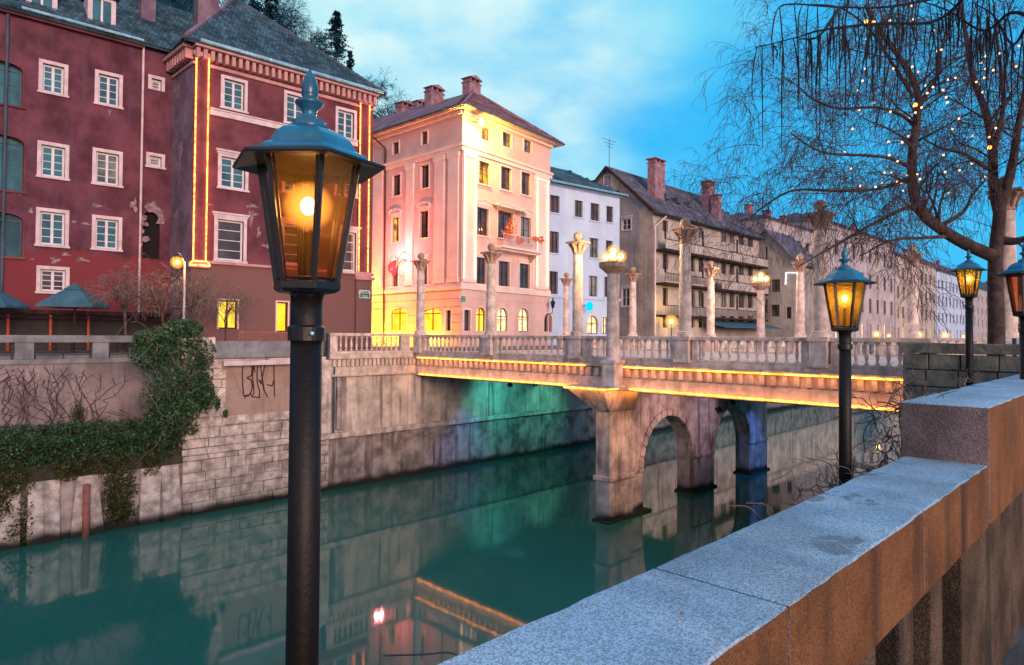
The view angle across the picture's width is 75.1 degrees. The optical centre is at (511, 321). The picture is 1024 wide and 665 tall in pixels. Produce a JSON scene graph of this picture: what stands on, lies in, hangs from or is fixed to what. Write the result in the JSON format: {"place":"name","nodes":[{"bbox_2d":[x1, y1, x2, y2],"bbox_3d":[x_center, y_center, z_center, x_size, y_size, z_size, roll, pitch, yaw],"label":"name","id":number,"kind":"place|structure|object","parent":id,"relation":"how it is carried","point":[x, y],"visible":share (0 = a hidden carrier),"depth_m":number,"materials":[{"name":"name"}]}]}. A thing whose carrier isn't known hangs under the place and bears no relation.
{"place":"outdoors","nodes":[
{"label":"outdoors","id":0,"kind":"place"},
{"bbox_2d":[0,309,170,350],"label":"terrace shed","id":1,"kind":"structure","parent":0,"point":[28,322],"depth_m":32.63,"materials":[{"name":"brown wood"}]},
{"bbox_2d":[156,0,377,118],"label":"castle hill","id":2,"kind":"structure","parent":0,"point":[163,2],"depth_m":101.86,"materials":[{"name":"green plant"}]},
{"bbox_2d":[256,0,285,21],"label":"pine tree","id":3,"kind":"object","parent":2,"relation":"on","point":[269,6],"visible":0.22,"depth_m":105.79,"materials":[{"name":"green plant"}]},
{"bbox_2d":[263,0,313,34],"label":"bare tree","id":4,"kind":"object","parent":2,"relation":"on","point":[300,15],"visible":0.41,"depth_m":113.73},
{"bbox_2d":[267,0,315,42],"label":"bare tree","id":5,"kind":"object","parent":2,"relation":"on","point":[285,24],"visible":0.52,"depth_m":107.20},
{"bbox_2d":[294,30,349,57],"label":"bare tree","id":6,"kind":"object","parent":2,"relation":"on","point":[324,36],"visible":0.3,"depth_m":107.99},
{"bbox_2d":[322,10,352,63],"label":"pine tree","id":7,"kind":"object","parent":2,"relation":"on","point":[335,22],"visible":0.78,"depth_m":118.89,"materials":[{"name":"green plant"}]},
{"bbox_2d":[373,83,406,117],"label":"bare tree","id":8,"kind":"object","parent":2,"relation":"on","point":[387,109],"visible":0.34,"depth_m":112.08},
{"bbox_2d":[0,405,900,664],"bbox_3d":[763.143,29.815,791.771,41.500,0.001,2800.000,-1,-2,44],"label":"river water","id":9,"kind":"structure","parent":0,"point":[459,560],"depth_m":23.37,"materials":[{"name":"liquid"}]},
{"bbox_2d":[0,464,181,550],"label":"river wall","id":10,"kind":"structure","parent":9,"relation":"in","point":[71,509],"depth_m":25.74,"materials":[{"name":"stone"}]},
{"bbox_2d":[0,443,162,545],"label":"hanging ivy","id":11,"kind":"object","parent":10,"relation":"hanging from","point":[120,512],"visible":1,"depth_m":26.21,"materials":[{"name":"green plant"}]},
{"bbox_2d":[0,431,184,484],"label":"planted ledge","id":12,"kind":"object","parent":10,"relation":"on","point":[41,474],"visible":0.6,"depth_m":26.25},
{"bbox_2d":[0,357,164,439],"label":"retaining wall","id":13,"kind":"structure","parent":12,"relation":"on","point":[126,398],"depth_m":27.81,"materials":[{"name":"concrete"}]},
{"bbox_2d":[0,364,134,432],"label":"dry creeper","id":14,"kind":"object","parent":13,"relation":"attached to","point":[50,398],"visible":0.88,"depth_m":27.05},
{"bbox_2d":[0,335,176,359],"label":"parapet wall","id":15,"kind":"structure","parent":13,"relation":"on","point":[23,346],"depth_m":27.41,"materials":[{"name":"grey concrete"}]},
{"bbox_2d":[0,417,197,472],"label":"ledge ivy","id":16,"kind":"object","parent":12,"relation":"on","point":[34,444],"visible":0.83,"depth_m":26.07,"materials":[{"name":"green plant"}]},
{"bbox_2d":[165,337,1018,516],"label":"quay wall","id":17,"kind":"structure","parent":9,"relation":"in","point":[382,419],"depth_m":35.19,"materials":[{"name":"stone"}]},
{"bbox_2d":[110,294,245,460],"bbox_3d":[-14.118,2.384,28.344,2.006,7.054,5.528,-1,-2,44],"label":"ivy bush","id":18,"kind":"object","parent":17,"relation":"attached to","point":[173,414],"visible":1,"depth_m":28.13,"materials":[{"name":"green plant"}]},
{"bbox_2d":[242,365,274,397],"bbox_3d":[-11.854,2.751,31.157,0.012,1.709,1.624,-1,-2,44],"label":"graffiti","id":19,"kind":"object","parent":17,"relation":"attached to","point":[252,380],"visible":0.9,"depth_m":31.11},
{"bbox_2d":[325,333,412,358],"bbox_3d":[-7.539,1.303,35.575,0.520,1.340,5.279,-1,-2,44],"label":"quay balustrade","id":20,"kind":"object","parent":17,"relation":"on","point":[333,352],"visible":1,"depth_m":35.20,"materials":[{"name":"stone"}]},
{"bbox_2d":[412,334,1011,524],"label":"stone bridge","id":21,"kind":"structure","parent":9,"relation":"in","point":[627,420],"depth_m":28.81,"materials":[{"name":"stone"}]},
{"bbox_2d":[411,253,430,333],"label":"stone column","id":22,"kind":"structure","parent":21,"relation":"on","point":[420,264],"depth_m":37.34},
{"bbox_2d":[480,243,501,334],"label":"stone column","id":23,"kind":"structure","parent":21,"relation":"on","point":[491,255],"depth_m":33.31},
{"bbox_2d":[416,357,585,365],"bbox_3d":[-1.073,1.964,32.987,11.900,0.056,0.048,-1,-2,44],"label":"light strip","id":24,"kind":"object","parent":21,"relation":"attached to","point":[504,361],"visible":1,"depth_m":32.09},
{"bbox_2d":[559,272,572,334],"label":"stone column","id":25,"kind":"structure","parent":21,"relation":"on","point":[566,281],"depth_m":50.18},
{"bbox_2d":[566,232,590,334],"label":"stone column","id":26,"kind":"structure","parent":21,"relation":"on","point":[578,246],"depth_m":29.40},
{"bbox_2d":[599,247,626,388],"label":"globe lamp column","id":27,"kind":"structure","parent":21,"relation":"on","point":[613,268],"depth_m":27.05,"materials":[{"name":"stone"}]},
{"bbox_2d":[625,267,640,335],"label":"stone column","id":28,"kind":"structure","parent":21,"relation":"on","point":[632,276],"depth_m":45.98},
{"bbox_2d":[671,218,699,335],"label":"stone column","id":29,"kind":"structure","parent":21,"relation":"on","point":[685,303],"depth_m":25.66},
{"bbox_2d":[702,261,719,335],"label":"stone column","id":30,"kind":"structure","parent":21,"relation":"on","point":[710,314],"depth_m":41.89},
{"bbox_2d":[751,272,769,351],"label":"globe lamp column","id":31,"kind":"structure","parent":21,"relation":"on","point":[762,287],"depth_m":39.96,"materials":[{"name":"stone"}]},
{"bbox_2d":[628,388,893,410],"bbox_3d":[8.663,2.756,23.622,10.800,0.102,0.054,-1,-2,44],"label":"light strip","id":32,"kind":"object","parent":21,"relation":"attached to","point":[754,398],"visible":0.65,"depth_m":23.64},
{"bbox_2d":[623,366,902,380],"bbox_3d":[8.397,1.835,23.684,11.250,0.056,0.048,-1,-2,44],"label":"light strip","id":33,"kind":"object","parent":21,"relation":"attached to","point":[764,373],"visible":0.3,"depth_m":23.23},
{"bbox_2d":[791,253,809,336],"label":"stone column","id":34,"kind":"structure","parent":21,"relation":"on","point":[800,310],"depth_m":37.98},
{"bbox_2d":[804,200,835,336],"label":"stone column","id":35,"kind":"structure","parent":21,"relation":"on","point":[820,319],"depth_m":22.12,"materials":[{"name":"stone"}]},
{"bbox_2d":[902,245,921,337],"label":"stone column","id":36,"kind":"structure","parent":21,"relation":"on","point":[913,326],"depth_m":33.99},
{"bbox_2d":[0,343,982,359],"bbox_3d":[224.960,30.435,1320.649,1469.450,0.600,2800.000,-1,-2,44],"label":"bank pavement","id":37,"kind":"structure","parent":0,"point":[113,354],"depth_m":30.41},
{"bbox_2d":[0,289,30,308],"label":"parasol","id":38,"kind":"object","parent":37,"relation":"on","point":[7,301],"visible":1,"depth_m":28.38,"materials":[{"name":"teal fabric"}]},
{"bbox_2d":[35,283,110,351],"bbox_3d":[-19.670,-0.167,29.925,2.196,3.112,2.196,1,-1,-12],"label":"parasol","id":39,"kind":"object","parent":37,"relation":"on","point":[71,296],"visible":0.95,"depth_m":29.34,"materials":[{"name":"teal fabric"}]},
{"bbox_2d":[0,0,194,329],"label":"red house","id":40,"kind":"structure","parent":37,"relation":"on","point":[86,98],"depth_m":34.54,"materials":[{"name":"paint"}]},
{"bbox_2d":[0,58,25,109],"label":"window","id":41,"kind":"structure","parent":40,"relation":"in","point":[16,88],"depth_m":32.75,"materials":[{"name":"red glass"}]},
{"bbox_2d":[0,210,25,259],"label":"window","id":42,"kind":"structure","parent":40,"relation":"in","point":[14,237],"depth_m":32.69,"materials":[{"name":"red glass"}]},
{"bbox_2d":[0,132,26,194],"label":"window","id":43,"kind":"structure","parent":40,"relation":"in","point":[15,172],"depth_m":32.75,"materials":[{"name":"glass"}]},
{"bbox_2d":[34,207,69,248],"bbox_3d":[-23.190,-4.698,33.579,1.490,1.950,0.340,1,-2,-42],"label":"window","id":44,"kind":"structure","parent":40,"relation":"in","point":[49,226],"depth_m":33.63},
{"bbox_2d":[35,140,69,181],"bbox_3d":[-23.188,-8.089,33.631,1.440,1.850,0.340,1,-2,-42],"label":"window","id":45,"kind":"structure","parent":40,"relation":"in","point":[50,160],"depth_m":33.68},
{"bbox_2d":[35,265,69,293],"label":"window","id":46,"kind":"structure","parent":40,"relation":"in","point":[54,279],"depth_m":33.60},
{"bbox_2d":[37,58,68,97],"bbox_3d":[-23.207,-12.266,33.675,1.340,1.700,0.340,1,-2,-42],"label":"window","id":47,"kind":"structure","parent":40,"relation":"in","point":[51,79],"depth_m":33.72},
{"bbox_2d":[90,214,122,251],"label":"window","id":48,"kind":"structure","parent":40,"relation":"in","point":[105,233],"depth_m":35.23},
{"bbox_2d":[91,147,123,188],"bbox_3d":[-21.419,-8.100,35.218,1.490,1.950,0.340,1,-2,-42],"label":"window","id":49,"kind":"structure","parent":40,"relation":"in","point":[104,165],"depth_m":35.27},
{"bbox_2d":[93,69,123,109],"bbox_3d":[-21.400,-12.269,35.296,1.390,1.850,0.340,1,-2,-42],"label":"window","id":50,"kind":"structure","parent":40,"relation":"in","point":[106,88],"depth_m":35.35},
{"bbox_2d":[145,152,165,169],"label":"window","id":51,"kind":"structure","parent":40,"relation":"in","point":[155,162],"depth_m":36.81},
{"bbox_2d":[148,74,164,91],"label":"window","id":52,"kind":"structure","parent":40,"relation":"in","point":[152,84],"depth_m":36.91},
{"bbox_2d":[74,253,171,351],"bbox_3d":[-18.018,-0.908,30.212,3.676,4.632,3.482,0,-1,19],"label":"bare tree","id":53,"kind":"object","parent":37,"relation":"on","point":[123,293],"visible":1,"depth_m":30.03,"materials":[{"name":"brown plant"}]},
{"bbox_2d":[118,265,215,329],"bbox_3d":[-16.826,-0.595,32.420,3.341,4.117,4.347,-1,-2,44],"label":"bare tree","id":54,"kind":"object","parent":37,"relation":"on","point":[153,307],"visible":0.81,"depth_m":32.21,"materials":[{"name":"brown plant"}]},
{"bbox_2d":[172,253,185,318],"bbox_3d":[-15.979,-0.912,31.695,0.670,4.729,0.680,0,-1,4],"label":"street lamp","id":55,"kind":"object","parent":37,"relation":"on","point":[177,258],"visible":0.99,"depth_m":31.87,"materials":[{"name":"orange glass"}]},
{"bbox_2d":[143,253,234,323],"bbox_3d":[-15.613,-0.975,32.763,3.898,4.907,3.900,0,-1,1],"label":"bare tree","id":56,"kind":"object","parent":37,"relation":"on","point":[197,296],"visible":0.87,"depth_m":32.59,"materials":[{"name":"brown plant"}]},
{"bbox_2d":[190,281,267,340],"bbox_3d":[-14.655,-0.369,34.321,3.284,3.773,2.708,0,-1,15],"label":"bare tree","id":57,"kind":"object","parent":37,"relation":"on","point":[237,308],"visible":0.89,"depth_m":34.21,"materials":[{"name":"brown plant"}]},
{"bbox_2d":[163,0,386,348],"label":"corner house","id":58,"kind":"structure","parent":37,"relation":"on","point":[261,65],"depth_m":37.27,"materials":[{"name":"red paint"}]},
{"bbox_2d":[189,58,210,266],"bbox_3d":[-16.419,-8.546,35.188,1.097,11.266,0.157,1,-2,-42],"label":"light strip","id":59,"kind":"object","parent":58,"relation":"attached to","point":[208,265],"visible":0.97,"depth_m":35.09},
{"bbox_2d":[217,298,238,328],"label":"window","id":60,"kind":"structure","parent":58,"relation":"in","point":[220,323],"depth_m":36.32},
{"bbox_2d":[212,211,249,263],"bbox_3d":[-15.405,-4.548,36.383,1.980,2.700,0.380,1,-2,-42],"label":"window","id":61,"kind":"structure","parent":58,"relation":"in","point":[227,234],"depth_m":36.48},
{"bbox_2d":[216,148,249,192],"bbox_3d":[-15.309,-8.242,36.527,1.880,2.150,0.380,1,-2,-42],"label":"window","id":62,"kind":"structure","parent":58,"relation":"in","point":[229,178],"depth_m":36.49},
{"bbox_2d":[219,74,248,113],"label":"window","id":63,"kind":"structure","parent":58,"relation":"in","point":[231,99],"depth_m":36.68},
{"bbox_2d":[275,301,289,331],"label":"window","id":64,"kind":"structure","parent":58,"relation":"in","point":[281,310],"depth_m":38.44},
{"bbox_2d":[283,90,302,123],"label":"window","id":65,"kind":"structure","parent":58,"relation":"in","point":[291,110],"depth_m":38.93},
{"bbox_2d":[281,181,308,194],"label":"window","id":66,"kind":"structure","parent":58,"relation":"in","point":[287,187],"depth_m":38.83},
{"bbox_2d":[281,216,310,266],"bbox_3d":[-12.705,-4.607,38.861,1.880,2.800,0.380,1,-2,-42],"label":"window","id":67,"kind":"structure","parent":58,"relation":"in","point":[289,231],"depth_m":38.83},
{"bbox_2d":[335,106,356,141],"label":"window","id":68,"kind":"structure","parent":58,"relation":"in","point":[343,120],"depth_m":41.29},
{"bbox_2d":[338,225,361,272],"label":"window","id":69,"kind":"structure","parent":58,"relation":"in","point":[348,267],"depth_m":41.46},
{"bbox_2d":[358,103,369,271],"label":"light strip","id":70,"kind":"object","parent":58,"relation":"attached to","point":[368,197],"visible":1,"depth_m":41.87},
{"bbox_2d":[371,75,564,346],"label":"pink house","id":71,"kind":"structure","parent":37,"relation":"on","point":[421,147],"depth_m":54.14,"materials":[{"name":"paint"}]},
{"bbox_2d":[388,208,401,243],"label":"window","id":72,"kind":"structure","parent":71,"relation":"in","point":[395,212],"depth_m":55.85,"materials":[{"name":"glass"}]},
{"bbox_2d":[390,172,401,197],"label":"window","id":73,"kind":"structure","parent":71,"relation":"in","point":[397,179],"depth_m":55.93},
{"bbox_2d":[389,307,407,331],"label":"window","id":74,"kind":"structure","parent":71,"relation":"in","point":[400,315],"depth_m":55.23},
{"bbox_2d":[416,201,430,239],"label":"window","id":75,"kind":"structure","parent":71,"relation":"in","point":[422,206],"depth_m":53.27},
{"bbox_2d":[418,162,429,190],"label":"window","id":76,"kind":"structure","parent":71,"relation":"in","point":[426,169],"depth_m":53.33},
{"bbox_2d":[425,307,441,331],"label":"window","id":77,"kind":"structure","parent":71,"relation":"in","point":[433,316],"depth_m":52.39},
{"bbox_2d":[464,154,477,278],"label":"light strip","id":78,"kind":"object","parent":71,"relation":"on","point":[475,213],"visible":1,"depth_m":50.70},
{"bbox_2d":[475,306,485,331],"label":"window","id":79,"kind":"structure","parent":71,"relation":"in","point":[479,314],"depth_m":51.89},
{"bbox_2d":[475,252,486,286],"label":"window","id":80,"kind":"structure","parent":71,"relation":"in","point":[480,262],"depth_m":52.06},
{"bbox_2d":[476,198,491,237],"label":"window","id":81,"kind":"structure","parent":71,"relation":"in","point":[481,214],"depth_m":52.29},
{"bbox_2d":[477,158,491,187],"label":"window","id":82,"kind":"structure","parent":71,"relation":"in","point":[482,167],"depth_m":52.52,"materials":[{"name":"gold glass"}]},
{"bbox_2d":[496,307,508,331],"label":"window","id":83,"kind":"structure","parent":71,"relation":"in","point":[501,314],"depth_m":54.12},
{"bbox_2d":[497,257,512,288],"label":"window","id":84,"kind":"structure","parent":71,"relation":"in","point":[502,267],"depth_m":54.26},
{"bbox_2d":[499,164,512,192],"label":"window","id":85,"kind":"structure","parent":71,"relation":"in","point":[504,172],"depth_m":54.53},
{"bbox_2d":[496,202,515,240],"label":"window","id":86,"kind":"structure","parent":71,"relation":"in","point":[502,217],"depth_m":54.36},
{"bbox_2d":[501,217,544,244],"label":"balcony flowers","id":87,"kind":"object","parent":71,"relation":"attached to","point":[535,238],"visible":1,"depth_m":53.51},
{"bbox_2d":[518,307,529,331],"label":"window","id":88,"kind":"structure","parent":71,"relation":"in","point":[522,314],"depth_m":56.30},
{"bbox_2d":[517,259,532,290],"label":"window","id":89,"kind":"structure","parent":71,"relation":"in","point":[522,268],"depth_m":56.50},
{"bbox_2d":[518,208,533,244],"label":"window","id":90,"kind":"structure","parent":71,"relation":"in","point":[523,222],"depth_m":56.66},
{"bbox_2d":[520,170,532,197],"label":"window","id":91,"kind":"structure","parent":71,"relation":"in","point":[524,178],"depth_m":56.83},
{"bbox_2d":[759,229,812,336],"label":"gabled house","id":92,"kind":"structure","parent":37,"relation":"on","point":[781,298],"depth_m":85.88,"materials":[{"name":"beige paint"}]},
{"bbox_2d":[549,166,628,345],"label":"white house","id":93,"kind":"structure","parent":0,"point":[588,209],"depth_m":63.15,"materials":[{"name":"paint"}]},
{"bbox_2d":[550,230,559,254],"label":"window","id":94,"kind":"structure","parent":93,"relation":"in","point":[553,235],"depth_m":60.89,"materials":[{"name":"white paint"}]},
{"bbox_2d":[586,315,598,333],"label":"window","id":95,"kind":"structure","parent":93,"relation":"in","point":[591,323],"depth_m":63.70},
{"bbox_2d":[588,275,598,297],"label":"window","id":96,"kind":"structure","parent":93,"relation":"in","point":[591,278],"depth_m":63.91,"materials":[{"name":"white paint"}]},
{"bbox_2d":[588,237,599,258],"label":"window","id":97,"kind":"structure","parent":93,"relation":"in","point":[593,246],"depth_m":64.06,"materials":[{"name":"white paint"}]},
{"bbox_2d":[219,0,1023,282],"label":"sky","id":98,"kind":"structure","parent":0,"point":[583,73],"materials":[{"name":"blue"}]},
{"bbox_2d":[595,157,767,336],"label":"gallery house","id":99,"kind":"structure","parent":0,"point":[648,216],"depth_m":72.21,"materials":[{"name":"beige paint"}]},
{"bbox_2d":[619,285,629,307],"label":"window","id":100,"kind":"structure","parent":99,"relation":"in","point":[624,289],"depth_m":70.50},
{"bbox_2d":[698,320,782,328],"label":"cafe awning","id":101,"kind":"object","parent":99,"relation":"attached to","point":[731,324],"visible":0.79,"depth_m":77.69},
{"bbox_2d":[732,204,813,254],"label":"town house","id":102,"kind":"structure","parent":0,"point":[748,210],"depth_m":97.27,"materials":[{"name":"beige paint"}]},
{"bbox_2d":[778,212,894,337],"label":"town house","id":103,"kind":"structure","parent":0,"point":[878,313],"depth_m":122.00,"materials":[{"name":"beige paint"}]},
{"bbox_2d":[894,249,938,337],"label":"town house","id":104,"kind":"structure","parent":0,"point":[901,311],"depth_m":150.55,"materials":[{"name":"beige paint"}]},
{"bbox_2d":[920,259,964,337],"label":"town house","id":105,"kind":"structure","parent":0,"point":[957,330],"depth_m":186.85,"materials":[{"name":"white paint"}]},
{"bbox_2d":[973,281,986,338],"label":"town house","id":106,"kind":"structure","parent":0,"point":[980,315],"depth_m":252.56,"materials":[{"name":"beige paint"}]},
{"bbox_2d":[1001,620,1023,664],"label":"bank ground","id":107,"kind":"structure","parent":0,"point":[1014,655],"depth_m":5.22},
{"bbox_2d":[438,374,1023,664],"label":"parapet","id":108,"kind":"structure","parent":107,"relation":"on","point":[913,554],"depth_m":2.93,"materials":[{"name":"stone"}]},
{"bbox_2d":[232,70,384,664],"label":"lantern post","id":109,"kind":"object","parent":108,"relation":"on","point":[308,147],"visible":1,"depth_m":1.70,"materials":[{"name":"metal"}]},
{"bbox_2d":[813,247,876,484],"bbox_3d":[2.304,0.847,4.604,0.383,2.731,0.394,-1,-2,44],"label":"lantern post","id":110,"kind":"object","parent":108,"relation":"on","point":[844,284],"visible":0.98,"depth_m":4.57,"materials":[{"name":"metal"}]},
{"bbox_2d":[770,359,988,505],"bbox_3d":[3.701,1.064,5.907,0.967,1.478,5.659,-1,-2,44],"label":"dry vine","id":111,"kind":"object","parent":108,"relation":"on","point":[867,469],"visible":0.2,"depth_m":5.11,"materials":[{"name":"plant"}]},
{"bbox_2d":[950,249,987,385],"bbox_3d":[5.765,0.703,8.388,0.394,3.227,0.412,-1,-2,44],"label":"lantern post","id":112,"kind":"object","parent":108,"relation":"on","point":[968,271],"visible":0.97,"depth_m":8.36,"materials":[{"name":"metal"}]},
{"bbox_2d":[996,243,1023,378],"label":"lantern post","id":113,"kind":"object","parent":108,"relation":"on","point":[1016,269],"visible":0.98,"depth_m":7.59,"materials":[{"name":"metal"}]},
{"bbox_2d":[751,0,1023,148],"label":"overhanging tree","id":114,"kind":"object","parent":107,"relation":"on","point":[990,40],"visible":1,"depth_m":7.50,"materials":[{"name":"plant"}]},
{"bbox_3d":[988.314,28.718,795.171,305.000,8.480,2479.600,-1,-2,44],"label":"near bank street","id":115,"kind":"structure","parent":0,"visible":0},
{"bbox_2d":[658,0,1023,355],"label":"willow tree","id":116,"kind":"object","parent":115,"relation":"on","point":[999,190],"visible":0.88,"depth_m":16.84,"materials":[{"name":"brown plant"}]},
{"bbox_2d":[844,3,1018,192],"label":"fairy lights","id":117,"kind":"object","parent":116,"relation":"attached to","point":[915,105],"visible":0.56,"depth_m":16.51},
{"bbox_2d":[899,343,1018,400],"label":"abutment wall","id":118,"kind":"structure","parent":115,"relation":"on","point":[940,372],"depth_m":16.99,"materials":[{"name":"stone"}]},
{"bbox_2d":[986,175,1023,337],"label":"stone column","id":119,"kind":"structure","parent":115,"relation":"on","point":[1009,259],"depth_m":18.55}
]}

